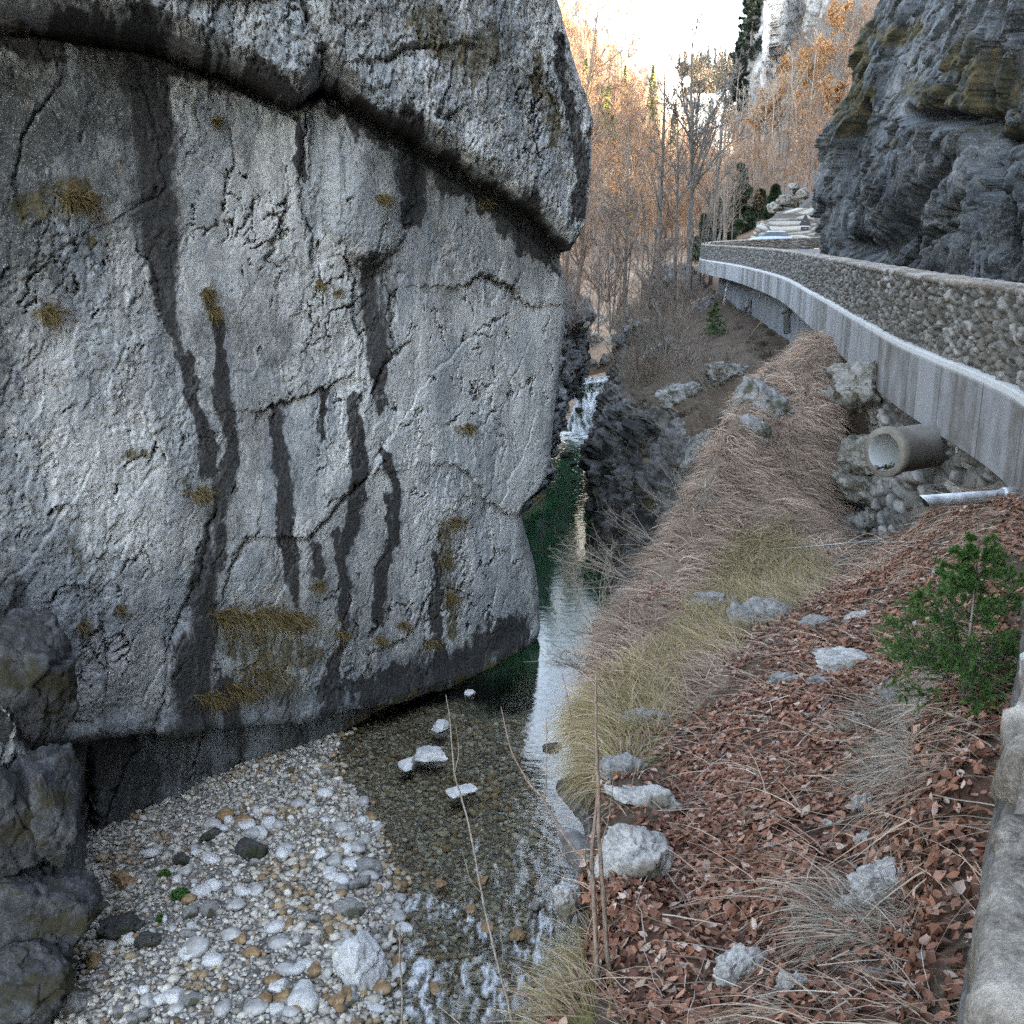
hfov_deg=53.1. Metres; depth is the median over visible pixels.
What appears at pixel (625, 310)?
shrub
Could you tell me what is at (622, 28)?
crag trees
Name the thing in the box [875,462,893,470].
leaf debris
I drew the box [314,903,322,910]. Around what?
cobble
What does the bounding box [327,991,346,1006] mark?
stone
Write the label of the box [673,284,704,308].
shrub
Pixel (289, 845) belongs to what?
cobble
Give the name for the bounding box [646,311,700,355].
shrub
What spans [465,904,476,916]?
stone
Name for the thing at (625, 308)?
shrub
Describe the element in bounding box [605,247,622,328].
bare tree
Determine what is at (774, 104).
bare tree
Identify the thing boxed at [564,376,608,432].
waterfall
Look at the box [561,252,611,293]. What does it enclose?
shrub
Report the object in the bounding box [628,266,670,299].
shrub
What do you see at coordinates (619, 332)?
shrub
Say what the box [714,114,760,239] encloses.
bare tree
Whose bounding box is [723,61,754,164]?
bare tree
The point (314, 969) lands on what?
cobble
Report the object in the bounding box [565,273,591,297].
shrub
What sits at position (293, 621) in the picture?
cliff grass
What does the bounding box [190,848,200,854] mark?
cobble
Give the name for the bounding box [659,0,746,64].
sky
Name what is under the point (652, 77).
larch group
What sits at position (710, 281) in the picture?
bare tree
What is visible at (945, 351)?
parapet wall
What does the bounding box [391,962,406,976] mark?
cobble
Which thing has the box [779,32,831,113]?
beech tree
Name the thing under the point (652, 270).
shrub
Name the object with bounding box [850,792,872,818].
rock
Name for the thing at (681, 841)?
fallen leaves
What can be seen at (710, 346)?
shrub
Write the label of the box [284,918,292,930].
cobble
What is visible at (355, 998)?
cobble
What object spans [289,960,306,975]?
cobble
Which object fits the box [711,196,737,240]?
spruce tree
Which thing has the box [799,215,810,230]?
road sign
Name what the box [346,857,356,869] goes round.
cobble
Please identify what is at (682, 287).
shrub
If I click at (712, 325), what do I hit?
young spruce
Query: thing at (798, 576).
grass
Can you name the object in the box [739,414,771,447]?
rock
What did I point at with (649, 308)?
shrub
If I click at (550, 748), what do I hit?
stone
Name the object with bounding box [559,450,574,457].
rock
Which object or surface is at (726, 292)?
downpipe
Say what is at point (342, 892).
cobble
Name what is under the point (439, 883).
stone
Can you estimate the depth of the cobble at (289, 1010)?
15.93 m
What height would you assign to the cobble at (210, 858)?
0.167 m
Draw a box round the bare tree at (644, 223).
[636,171,673,308]
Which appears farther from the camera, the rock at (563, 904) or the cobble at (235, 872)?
the cobble at (235, 872)
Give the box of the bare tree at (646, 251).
[632,189,674,307]
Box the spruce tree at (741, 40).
[719,31,753,121]
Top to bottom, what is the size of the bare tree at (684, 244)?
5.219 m
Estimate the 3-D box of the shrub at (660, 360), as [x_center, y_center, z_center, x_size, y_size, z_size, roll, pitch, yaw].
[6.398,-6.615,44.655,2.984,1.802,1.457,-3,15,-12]
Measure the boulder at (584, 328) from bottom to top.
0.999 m
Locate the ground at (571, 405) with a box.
[566,248,817,419]
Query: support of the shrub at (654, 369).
on the terrain at (611, 485)
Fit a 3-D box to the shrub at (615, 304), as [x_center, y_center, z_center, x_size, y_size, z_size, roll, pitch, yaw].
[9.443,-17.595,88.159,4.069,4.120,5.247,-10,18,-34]
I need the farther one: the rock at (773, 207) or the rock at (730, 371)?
the rock at (773, 207)
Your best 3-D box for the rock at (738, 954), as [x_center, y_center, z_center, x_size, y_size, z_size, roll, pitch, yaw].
[0.946,1.875,4.214,0.254,0.203,0.168,-5,16,-18]
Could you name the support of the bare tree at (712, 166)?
on the hillside at (595, 354)
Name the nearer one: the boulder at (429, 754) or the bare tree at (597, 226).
the boulder at (429, 754)
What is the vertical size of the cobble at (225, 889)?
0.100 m
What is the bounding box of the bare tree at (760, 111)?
[751,77,779,173]
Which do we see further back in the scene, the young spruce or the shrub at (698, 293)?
the shrub at (698, 293)
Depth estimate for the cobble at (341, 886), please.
19.05 m
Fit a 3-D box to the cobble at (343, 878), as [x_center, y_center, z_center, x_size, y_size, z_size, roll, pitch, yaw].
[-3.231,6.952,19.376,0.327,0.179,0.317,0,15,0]
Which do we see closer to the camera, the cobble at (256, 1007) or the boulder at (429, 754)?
the cobble at (256, 1007)
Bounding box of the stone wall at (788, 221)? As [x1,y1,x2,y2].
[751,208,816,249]
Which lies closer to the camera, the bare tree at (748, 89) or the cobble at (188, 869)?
the cobble at (188, 869)
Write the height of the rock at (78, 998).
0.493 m
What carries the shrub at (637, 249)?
on the terrain at (611, 485)
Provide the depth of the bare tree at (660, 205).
71.42 m
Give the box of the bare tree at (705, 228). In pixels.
[693,185,716,283]
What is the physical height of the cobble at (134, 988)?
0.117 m
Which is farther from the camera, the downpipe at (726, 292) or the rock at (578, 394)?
the rock at (578, 394)
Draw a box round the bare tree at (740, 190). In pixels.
[719,159,757,240]
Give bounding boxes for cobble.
[103,940,116,951]
[111,985,120,991]
[113,1005,126,1019]
[120,932,134,945]
[126,1013,138,1023]
[128,932,138,946]
[131,986,140,995]
[136,1008,149,1023]
[138,985,149,993]
[140,848,159,857]
[140,993,154,1008]
[152,992,165,1006]
[153,961,164,967]
[155,844,163,850]
[158,915,167,923]
[164,988,184,1004]
[166,866,175,872]
[167,923,176,932]
[168,1002,184,1013]
[172,873,181,882]
[177,865,192,874]
[177,946,192,961]
[179,929,196,940]
[180,893,195,903]
[181,936,209,959]
[181,991,203,1005]
[182,904,197,919]
[186,921,196,928]
[190,844,199,851]
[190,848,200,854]
[191,883,211,896]
[199,901,219,917]
[201,852,220,864]
[201,952,223,967]
[202,818,222,829]
[204,879,222,891]
[213,999,231,1016]
[216,807,234,822]
[216,824,228,831]
[220,927,240,941]
[221,886,230,892]
[224,815,233,824]
[225,898,245,910]
[232,869,239,876]
[233,933,246,943]
[234,815,252,823]
[234,885,251,896]
[237,818,255,829]
[242,946,261,957]
[243,828,260,838]
[243,998,268,1015]
[249,858,261,866]
[250,884,263,896]
[252,806,259,814]
[253,825,267,838]
[258,991,271,1003]
[260,816,275,828]
[263,973,280,985]
[264,920,284,933]
[267,935,289,949]
[269,808,276,815]
[269,1003,283,1015]
[272,820,283,828]
[272,993,287,1002]
[274,962,294,975]
[276,846,288,858]
[276,987,289,997]
[278,842,296,850]
[281,1005,300,1016]
[284,904,289,910]
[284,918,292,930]
[287,989,319,1012]
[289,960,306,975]
[290,797,306,807]
[290,979,312,993]
[291,934,300,943]
[293,1005,302,1013]
[299,934,311,945]
[303,958,314,968]
[304,913,318,922]
[307,806,319,813]
[307,961,321,977]
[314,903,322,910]
[316,788,333,797]
[319,817,330,823]
[320,768,333,777]
[323,866,336,875]
[324,871,338,880]
[326,854,341,867]
[330,881,339,890]
[332,821,348,832]
[332,940,343,949]
[333,873,349,884]
[334,884,347,891]
[336,838,343,842]
[336,889,346,896]
[339,842,352,855]
[340,828,356,837]
[340,929,352,938]
[341,856,358,867]
[342,986,351,1000]
[344,991,359,1007]
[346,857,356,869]
[347,875,370,889]
[351,840,365,852]
[358,796,369,805]
[358,815,366,822]
[359,834,371,844]
[359,870,378,880]
[365,812,376,819]
[366,1003,385,1013]
[371,979,392,995]
[372,821,381,827]
[372,824,384,831]
[390,955,404,966]
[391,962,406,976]
[392,901,401,909]
[392,909,405,922]
[394,893,406,902]
[395,922,412,933]
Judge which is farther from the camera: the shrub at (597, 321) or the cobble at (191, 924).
the shrub at (597, 321)
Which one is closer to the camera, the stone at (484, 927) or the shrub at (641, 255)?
the stone at (484, 927)
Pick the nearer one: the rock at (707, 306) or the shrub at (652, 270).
the shrub at (652, 270)
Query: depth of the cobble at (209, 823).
20.76 m
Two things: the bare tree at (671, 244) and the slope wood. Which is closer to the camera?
the bare tree at (671, 244)
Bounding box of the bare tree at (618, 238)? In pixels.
[609,187,649,326]
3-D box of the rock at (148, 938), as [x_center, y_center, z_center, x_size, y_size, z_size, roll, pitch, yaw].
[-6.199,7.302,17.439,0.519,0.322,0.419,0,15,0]
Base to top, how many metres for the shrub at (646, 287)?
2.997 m
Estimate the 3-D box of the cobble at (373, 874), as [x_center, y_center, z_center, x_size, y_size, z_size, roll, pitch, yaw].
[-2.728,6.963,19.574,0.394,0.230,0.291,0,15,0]
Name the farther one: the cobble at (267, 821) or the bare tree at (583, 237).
the bare tree at (583, 237)
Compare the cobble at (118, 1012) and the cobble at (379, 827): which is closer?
the cobble at (118, 1012)
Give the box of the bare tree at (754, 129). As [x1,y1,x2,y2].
[741,99,769,178]
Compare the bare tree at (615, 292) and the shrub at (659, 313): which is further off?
the bare tree at (615, 292)
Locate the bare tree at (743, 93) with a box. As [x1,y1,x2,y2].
[731,81,757,155]
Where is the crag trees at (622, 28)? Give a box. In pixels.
[562,0,681,107]
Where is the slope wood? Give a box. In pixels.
[715,0,879,220]
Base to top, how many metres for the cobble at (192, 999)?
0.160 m
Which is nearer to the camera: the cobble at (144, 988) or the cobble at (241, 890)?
the cobble at (144, 988)
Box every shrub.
[559,246,595,280]
[560,231,635,288]
[561,250,622,289]
[561,252,574,302]
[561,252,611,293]
[564,257,608,318]
[564,283,588,326]
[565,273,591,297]
[565,303,598,331]
[566,288,597,334]
[569,271,589,330]
[576,262,621,301]
[577,256,621,302]
[580,297,607,338]
[586,293,637,329]
[587,304,622,338]
[591,234,652,285]
[594,292,639,339]
[596,298,638,352]
[599,332,651,382]
[605,278,626,313]
[605,307,636,331]
[605,333,666,384]
[606,288,631,321]
[606,305,637,334]
[608,288,631,327]
[610,240,677,286]
[620,282,676,330]
[623,323,673,359]
[623,342,663,383]
[625,269,688,316]
[625,343,654,384]
[626,342,664,368]
[626,351,651,385]
[627,288,638,305]
[627,314,660,345]
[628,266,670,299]
[628,316,727,374]
[628,343,659,376]
[630,328,649,344]
[631,306,670,364]
[632,239,645,259]
[632,333,669,366]
[634,341,687,375]
[639,269,667,302]
[639,294,688,331]
[641,278,683,312]
[644,257,696,299]
[645,253,697,275]
[645,271,682,314]
[645,279,703,341]
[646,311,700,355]
[647,254,699,296]
[648,265,720,316]
[648,311,722,365]
[650,262,696,336]
[650,282,699,305]
[652,345,714,384]
[656,307,720,369]
[661,286,694,317]
[664,241,685,262]
[665,305,773,378]
[670,303,686,329]
[673,270,731,325]
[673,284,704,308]
[674,341,734,389]
[679,338,715,379]
[680,282,713,319]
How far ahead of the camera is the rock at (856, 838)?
4.58 m
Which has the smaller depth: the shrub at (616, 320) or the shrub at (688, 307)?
the shrub at (688, 307)
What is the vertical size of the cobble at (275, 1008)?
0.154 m
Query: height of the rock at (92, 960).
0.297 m
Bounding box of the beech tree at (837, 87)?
[818,74,848,125]
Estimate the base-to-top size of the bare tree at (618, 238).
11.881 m
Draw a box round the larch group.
[582,58,681,164]
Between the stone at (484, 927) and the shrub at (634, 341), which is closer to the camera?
the stone at (484, 927)
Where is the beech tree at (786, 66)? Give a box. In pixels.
[774,53,810,138]
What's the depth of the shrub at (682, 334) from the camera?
45.70 m
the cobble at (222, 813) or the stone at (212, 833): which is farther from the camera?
the cobble at (222, 813)
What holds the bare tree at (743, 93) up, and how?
on the hillside at (748, 234)
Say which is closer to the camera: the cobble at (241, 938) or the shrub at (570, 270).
the cobble at (241, 938)
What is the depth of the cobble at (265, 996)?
16.14 m
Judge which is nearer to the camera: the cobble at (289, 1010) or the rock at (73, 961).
the cobble at (289, 1010)
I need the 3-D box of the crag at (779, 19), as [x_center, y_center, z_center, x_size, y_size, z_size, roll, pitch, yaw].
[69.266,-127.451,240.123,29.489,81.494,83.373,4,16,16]
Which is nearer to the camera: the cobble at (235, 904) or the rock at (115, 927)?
the rock at (115, 927)
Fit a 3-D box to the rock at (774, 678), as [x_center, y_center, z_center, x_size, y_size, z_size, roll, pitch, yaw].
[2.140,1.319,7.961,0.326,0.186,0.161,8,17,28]
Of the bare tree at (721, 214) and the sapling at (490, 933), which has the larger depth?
the bare tree at (721, 214)
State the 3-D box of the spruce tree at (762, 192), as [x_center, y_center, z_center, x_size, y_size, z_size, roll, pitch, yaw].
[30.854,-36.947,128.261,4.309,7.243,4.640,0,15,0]
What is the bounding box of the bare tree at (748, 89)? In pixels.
[732,74,761,160]
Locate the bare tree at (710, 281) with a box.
[683,41,771,284]
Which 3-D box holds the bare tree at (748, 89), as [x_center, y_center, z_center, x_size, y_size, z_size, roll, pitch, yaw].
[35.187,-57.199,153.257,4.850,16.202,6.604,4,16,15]
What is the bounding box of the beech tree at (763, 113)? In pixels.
[743,87,787,166]
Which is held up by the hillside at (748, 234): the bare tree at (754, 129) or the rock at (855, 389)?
the bare tree at (754, 129)
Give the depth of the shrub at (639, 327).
63.74 m
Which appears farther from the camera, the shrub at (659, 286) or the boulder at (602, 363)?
the boulder at (602, 363)
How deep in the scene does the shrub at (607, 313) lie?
87.03 m
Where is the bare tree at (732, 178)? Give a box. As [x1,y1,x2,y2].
[707,137,745,240]
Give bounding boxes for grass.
[31,109,495,778]
[440,284,1023,1023]
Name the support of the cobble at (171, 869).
on the gravel
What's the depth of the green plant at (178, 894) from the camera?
18.55 m
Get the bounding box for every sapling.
[399,925,402,1023]
[446,696,512,1023]
[501,673,612,985]
[869,530,1023,730]
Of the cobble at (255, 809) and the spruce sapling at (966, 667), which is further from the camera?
the cobble at (255, 809)
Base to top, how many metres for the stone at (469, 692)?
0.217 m
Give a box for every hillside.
[560,17,718,374]
[721,0,878,240]
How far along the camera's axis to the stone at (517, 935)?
18.10 m
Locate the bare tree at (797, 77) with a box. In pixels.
[782,46,806,145]
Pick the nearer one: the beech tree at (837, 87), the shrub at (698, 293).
the shrub at (698, 293)
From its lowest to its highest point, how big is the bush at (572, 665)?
0.663 m
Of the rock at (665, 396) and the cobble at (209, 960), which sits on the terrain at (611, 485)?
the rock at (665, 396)
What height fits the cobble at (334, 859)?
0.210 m
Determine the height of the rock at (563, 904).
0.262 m
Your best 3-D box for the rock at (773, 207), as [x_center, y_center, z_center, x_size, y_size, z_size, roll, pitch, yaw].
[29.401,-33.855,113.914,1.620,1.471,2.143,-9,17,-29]
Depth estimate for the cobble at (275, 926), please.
17.84 m
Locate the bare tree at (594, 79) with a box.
[567,0,658,279]
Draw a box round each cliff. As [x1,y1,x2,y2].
[0,0,592,868]
[808,0,1023,282]
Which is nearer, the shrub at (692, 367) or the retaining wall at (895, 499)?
the retaining wall at (895, 499)
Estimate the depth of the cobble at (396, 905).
18.88 m
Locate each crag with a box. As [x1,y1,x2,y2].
[558,0,689,127]
[682,88,735,149]
[744,0,828,102]
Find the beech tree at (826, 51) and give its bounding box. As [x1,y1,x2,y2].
[811,0,857,85]
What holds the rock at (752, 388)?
on the terrain at (611, 485)
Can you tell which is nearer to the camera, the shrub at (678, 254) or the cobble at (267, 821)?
the cobble at (267, 821)
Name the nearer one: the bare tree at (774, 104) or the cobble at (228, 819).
the cobble at (228, 819)
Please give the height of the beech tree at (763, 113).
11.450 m
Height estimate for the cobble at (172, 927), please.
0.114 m
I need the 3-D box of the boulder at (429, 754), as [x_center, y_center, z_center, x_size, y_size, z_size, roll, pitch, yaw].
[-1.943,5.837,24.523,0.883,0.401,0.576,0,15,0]
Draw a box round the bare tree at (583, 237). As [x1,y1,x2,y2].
[568,146,630,299]
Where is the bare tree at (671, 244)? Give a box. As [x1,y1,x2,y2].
[649,202,679,292]
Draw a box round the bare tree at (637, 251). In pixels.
[629,214,646,295]
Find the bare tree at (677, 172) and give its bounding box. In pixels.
[637,85,702,300]
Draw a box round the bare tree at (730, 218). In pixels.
[713,159,743,240]
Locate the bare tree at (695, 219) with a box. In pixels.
[679,193,716,273]
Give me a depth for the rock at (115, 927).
17.55 m
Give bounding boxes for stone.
[172,852,189,865]
[200,827,221,840]
[268,978,288,993]
[314,847,327,860]
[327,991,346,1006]
[398,756,414,773]
[406,976,418,989]
[429,981,440,996]
[430,719,449,733]
[434,878,447,888]
[464,689,475,695]
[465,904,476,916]
[475,875,488,885]
[481,919,493,934]
[509,926,526,944]
[531,899,542,912]
[542,742,559,754]
[821,818,833,826]
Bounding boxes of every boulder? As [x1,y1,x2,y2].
[234,837,267,859]
[331,929,387,989]
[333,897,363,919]
[355,857,382,877]
[414,745,447,763]
[445,783,477,801]
[578,322,590,332]
[586,358,597,367]
[589,332,603,347]
[595,316,607,322]
[597,353,611,367]
[605,334,616,344]
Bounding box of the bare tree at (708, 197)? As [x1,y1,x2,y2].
[696,138,736,284]
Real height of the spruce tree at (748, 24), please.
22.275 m
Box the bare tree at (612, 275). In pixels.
[593,193,640,332]
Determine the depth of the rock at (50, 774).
15.75 m
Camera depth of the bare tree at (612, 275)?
85.26 m
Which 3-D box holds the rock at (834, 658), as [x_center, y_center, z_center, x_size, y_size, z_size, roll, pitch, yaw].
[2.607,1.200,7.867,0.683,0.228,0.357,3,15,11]
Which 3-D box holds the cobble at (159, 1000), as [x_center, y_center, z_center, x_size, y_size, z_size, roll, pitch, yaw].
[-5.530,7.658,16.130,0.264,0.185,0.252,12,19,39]
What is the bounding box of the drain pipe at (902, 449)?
[864,422,949,477]
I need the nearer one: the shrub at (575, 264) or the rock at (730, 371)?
the rock at (730, 371)
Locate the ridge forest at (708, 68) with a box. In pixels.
[674,37,733,97]
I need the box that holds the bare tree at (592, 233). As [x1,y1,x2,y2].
[569,194,603,297]
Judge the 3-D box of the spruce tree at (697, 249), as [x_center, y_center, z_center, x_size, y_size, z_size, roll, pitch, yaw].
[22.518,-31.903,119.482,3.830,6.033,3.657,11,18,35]
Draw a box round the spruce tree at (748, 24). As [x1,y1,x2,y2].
[734,0,771,69]
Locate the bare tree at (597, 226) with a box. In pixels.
[585,158,608,318]
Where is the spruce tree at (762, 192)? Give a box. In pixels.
[745,188,766,226]
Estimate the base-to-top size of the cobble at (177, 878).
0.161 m
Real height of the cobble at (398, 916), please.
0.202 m
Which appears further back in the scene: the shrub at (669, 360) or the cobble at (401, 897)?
the shrub at (669, 360)
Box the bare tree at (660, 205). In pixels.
[634,49,711,304]
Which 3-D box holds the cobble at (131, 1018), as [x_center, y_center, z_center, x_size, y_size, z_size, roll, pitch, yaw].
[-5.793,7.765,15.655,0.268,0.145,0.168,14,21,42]
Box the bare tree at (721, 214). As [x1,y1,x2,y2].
[712,181,730,240]
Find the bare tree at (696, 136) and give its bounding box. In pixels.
[645,7,751,295]
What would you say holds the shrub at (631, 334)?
on the terrain at (611, 485)
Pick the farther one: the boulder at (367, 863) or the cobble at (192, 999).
the boulder at (367, 863)
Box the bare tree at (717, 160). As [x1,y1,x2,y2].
[698,107,739,223]
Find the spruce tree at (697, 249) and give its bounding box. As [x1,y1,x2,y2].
[686,213,716,262]
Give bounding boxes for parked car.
[750,231,794,238]
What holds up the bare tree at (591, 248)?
on the hillside at (595, 354)
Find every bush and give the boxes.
[529,596,629,677]
[547,540,624,642]
[548,523,666,591]
[595,477,713,552]
[638,456,729,518]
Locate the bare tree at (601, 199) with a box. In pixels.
[576,186,620,315]
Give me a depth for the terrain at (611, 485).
14.53 m
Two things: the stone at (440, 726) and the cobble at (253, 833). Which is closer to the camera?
the cobble at (253, 833)
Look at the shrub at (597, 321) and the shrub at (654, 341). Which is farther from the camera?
the shrub at (597, 321)
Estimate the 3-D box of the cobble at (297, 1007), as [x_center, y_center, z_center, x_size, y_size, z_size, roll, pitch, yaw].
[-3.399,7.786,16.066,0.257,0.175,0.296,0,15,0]
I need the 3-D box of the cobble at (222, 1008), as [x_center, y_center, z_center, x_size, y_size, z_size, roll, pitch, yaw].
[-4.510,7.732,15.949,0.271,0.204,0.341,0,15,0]
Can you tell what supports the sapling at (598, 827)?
on the terrain at (611, 485)
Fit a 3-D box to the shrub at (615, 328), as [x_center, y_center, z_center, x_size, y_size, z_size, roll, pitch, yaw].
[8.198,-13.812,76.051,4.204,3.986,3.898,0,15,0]
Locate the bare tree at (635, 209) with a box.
[616,178,654,297]
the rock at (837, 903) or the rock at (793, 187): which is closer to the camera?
the rock at (837, 903)
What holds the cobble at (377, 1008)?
on the gravel
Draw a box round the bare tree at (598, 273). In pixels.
[589,232,609,331]
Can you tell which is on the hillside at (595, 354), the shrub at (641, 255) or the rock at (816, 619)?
the shrub at (641, 255)
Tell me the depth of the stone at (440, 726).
25.79 m
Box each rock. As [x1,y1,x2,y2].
[0,605,79,750]
[0,767,44,878]
[0,863,108,961]
[0,938,74,1023]
[9,742,81,867]
[53,986,93,1019]
[70,958,77,974]
[85,952,101,969]
[96,911,144,940]
[109,870,141,888]
[133,930,161,948]
[551,881,580,922]
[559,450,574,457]
[569,461,576,467]
[574,391,584,397]
[575,407,583,412]
[587,823,673,884]
[599,752,647,783]
[603,784,685,811]
[613,707,671,728]
[621,317,649,345]
[642,337,681,358]
[643,262,698,292]
[655,381,702,409]
[679,427,712,480]
[682,296,714,311]
[690,590,738,607]
[705,361,749,385]
[712,943,769,988]
[722,601,758,628]
[727,375,794,417]
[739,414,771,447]
[741,596,793,623]
[743,297,752,315]
[765,671,798,683]
[766,201,784,214]
[774,970,808,990]
[775,194,801,208]
[788,182,800,194]
[795,188,809,199]
[797,614,839,628]
[804,646,875,672]
[805,673,831,688]
[817,386,839,404]
[823,359,884,414]
[830,470,874,505]
[832,894,856,913]
[835,434,874,475]
[838,510,872,537]
[841,610,870,624]
[842,856,905,911]
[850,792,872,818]
[852,830,872,845]
[863,406,878,426]
[867,966,893,974]
[880,680,897,708]
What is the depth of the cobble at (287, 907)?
18.41 m
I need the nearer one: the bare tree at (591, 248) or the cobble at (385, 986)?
the cobble at (385, 986)
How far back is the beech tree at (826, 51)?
139.23 m
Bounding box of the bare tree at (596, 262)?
[590,223,604,305]
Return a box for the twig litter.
[552,489,1021,1023]
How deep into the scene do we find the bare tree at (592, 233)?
95.90 m
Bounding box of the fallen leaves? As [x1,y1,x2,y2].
[543,487,1023,1023]
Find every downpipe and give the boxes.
[723,280,729,304]
[782,303,791,333]
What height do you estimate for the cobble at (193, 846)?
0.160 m
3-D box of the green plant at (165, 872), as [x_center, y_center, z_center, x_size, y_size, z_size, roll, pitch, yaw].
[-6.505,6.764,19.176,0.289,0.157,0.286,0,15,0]
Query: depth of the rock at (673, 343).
51.78 m
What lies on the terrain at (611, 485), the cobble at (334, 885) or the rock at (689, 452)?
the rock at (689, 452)
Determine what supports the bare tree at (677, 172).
on the terrain at (611, 485)
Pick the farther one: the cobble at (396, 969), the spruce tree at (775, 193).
the spruce tree at (775, 193)
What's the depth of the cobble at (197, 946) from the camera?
17.19 m
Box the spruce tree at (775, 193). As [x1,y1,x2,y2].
[760,183,781,220]
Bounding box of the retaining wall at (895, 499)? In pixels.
[853,394,1006,542]
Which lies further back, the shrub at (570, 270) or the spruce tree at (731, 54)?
the spruce tree at (731, 54)
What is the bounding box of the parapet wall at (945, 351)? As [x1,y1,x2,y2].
[699,237,1023,1023]
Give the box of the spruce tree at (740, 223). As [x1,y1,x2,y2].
[728,162,758,235]
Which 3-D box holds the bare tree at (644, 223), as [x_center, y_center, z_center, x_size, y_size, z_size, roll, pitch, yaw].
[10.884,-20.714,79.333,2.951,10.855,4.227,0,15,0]
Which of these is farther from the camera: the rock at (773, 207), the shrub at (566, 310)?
the rock at (773, 207)
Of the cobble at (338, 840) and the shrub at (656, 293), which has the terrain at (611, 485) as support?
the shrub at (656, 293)
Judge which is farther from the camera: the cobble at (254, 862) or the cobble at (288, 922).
the cobble at (254, 862)
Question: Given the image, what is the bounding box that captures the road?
[796,249,819,252]
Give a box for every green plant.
[155,913,163,923]
[157,868,172,878]
[170,887,189,900]
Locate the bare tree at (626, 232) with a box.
[587,109,660,321]
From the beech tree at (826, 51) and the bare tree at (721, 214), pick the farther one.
the beech tree at (826, 51)
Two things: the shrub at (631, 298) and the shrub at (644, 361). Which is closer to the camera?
the shrub at (644, 361)
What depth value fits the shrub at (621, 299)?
59.56 m
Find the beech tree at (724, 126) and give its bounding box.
[706,98,742,161]
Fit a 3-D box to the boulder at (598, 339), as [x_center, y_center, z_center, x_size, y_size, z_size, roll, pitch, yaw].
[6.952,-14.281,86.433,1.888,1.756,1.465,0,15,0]
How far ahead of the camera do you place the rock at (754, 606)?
10.51 m
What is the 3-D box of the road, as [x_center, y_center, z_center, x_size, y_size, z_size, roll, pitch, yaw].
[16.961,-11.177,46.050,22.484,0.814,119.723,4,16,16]
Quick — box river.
[407,431,612,1022]
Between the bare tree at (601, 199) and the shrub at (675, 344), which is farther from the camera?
the bare tree at (601, 199)
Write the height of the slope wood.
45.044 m
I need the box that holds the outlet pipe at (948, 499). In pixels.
[919,487,1016,506]
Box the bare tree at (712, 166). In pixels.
[676,111,731,215]
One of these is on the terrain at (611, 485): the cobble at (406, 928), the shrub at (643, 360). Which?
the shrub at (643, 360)
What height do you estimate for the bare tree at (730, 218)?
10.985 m
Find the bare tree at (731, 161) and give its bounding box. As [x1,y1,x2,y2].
[705,106,749,240]
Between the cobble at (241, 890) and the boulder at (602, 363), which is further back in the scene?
the boulder at (602, 363)
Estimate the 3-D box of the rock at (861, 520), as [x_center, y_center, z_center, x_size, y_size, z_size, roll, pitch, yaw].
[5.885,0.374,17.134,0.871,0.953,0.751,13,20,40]
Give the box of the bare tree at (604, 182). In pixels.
[563,76,636,285]
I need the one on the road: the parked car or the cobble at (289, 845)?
the parked car
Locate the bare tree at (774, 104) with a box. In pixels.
[758,64,791,151]
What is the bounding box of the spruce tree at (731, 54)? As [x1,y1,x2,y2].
[727,0,756,87]
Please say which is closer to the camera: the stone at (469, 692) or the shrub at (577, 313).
the stone at (469, 692)
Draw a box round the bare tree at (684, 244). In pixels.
[673,233,693,302]
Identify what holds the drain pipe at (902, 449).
attached to the retaining wall at (895, 499)
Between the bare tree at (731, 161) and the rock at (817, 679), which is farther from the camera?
the bare tree at (731, 161)
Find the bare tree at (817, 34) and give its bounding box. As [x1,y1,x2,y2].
[802,21,833,122]
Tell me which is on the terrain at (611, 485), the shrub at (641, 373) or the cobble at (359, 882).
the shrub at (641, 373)
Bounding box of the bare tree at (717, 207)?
[703,174,730,238]
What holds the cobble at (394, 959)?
on the gravel
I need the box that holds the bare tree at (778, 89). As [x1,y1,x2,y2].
[760,57,799,153]
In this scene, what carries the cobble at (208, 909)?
on the gravel
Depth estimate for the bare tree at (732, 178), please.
111.83 m
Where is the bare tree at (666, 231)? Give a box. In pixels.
[649,218,667,276]
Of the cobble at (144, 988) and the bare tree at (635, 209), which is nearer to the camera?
the cobble at (144, 988)
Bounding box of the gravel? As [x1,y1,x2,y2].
[50,706,584,1023]
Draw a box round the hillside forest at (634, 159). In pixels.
[558,0,752,254]
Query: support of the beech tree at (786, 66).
on the hillside at (748, 234)
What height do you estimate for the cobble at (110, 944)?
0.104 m
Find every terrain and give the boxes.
[522,279,596,515]
[553,265,1023,1023]
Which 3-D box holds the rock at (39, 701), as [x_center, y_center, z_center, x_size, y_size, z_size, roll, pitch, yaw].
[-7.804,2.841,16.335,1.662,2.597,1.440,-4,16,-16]
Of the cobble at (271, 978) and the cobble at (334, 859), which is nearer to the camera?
the cobble at (271, 978)
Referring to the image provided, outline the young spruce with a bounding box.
[697,302,727,337]
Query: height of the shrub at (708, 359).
1.673 m
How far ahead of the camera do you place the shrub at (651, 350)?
48.52 m
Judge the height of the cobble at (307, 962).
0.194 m
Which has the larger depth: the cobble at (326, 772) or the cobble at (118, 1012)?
the cobble at (326, 772)
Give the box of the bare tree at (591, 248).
[578,197,610,300]

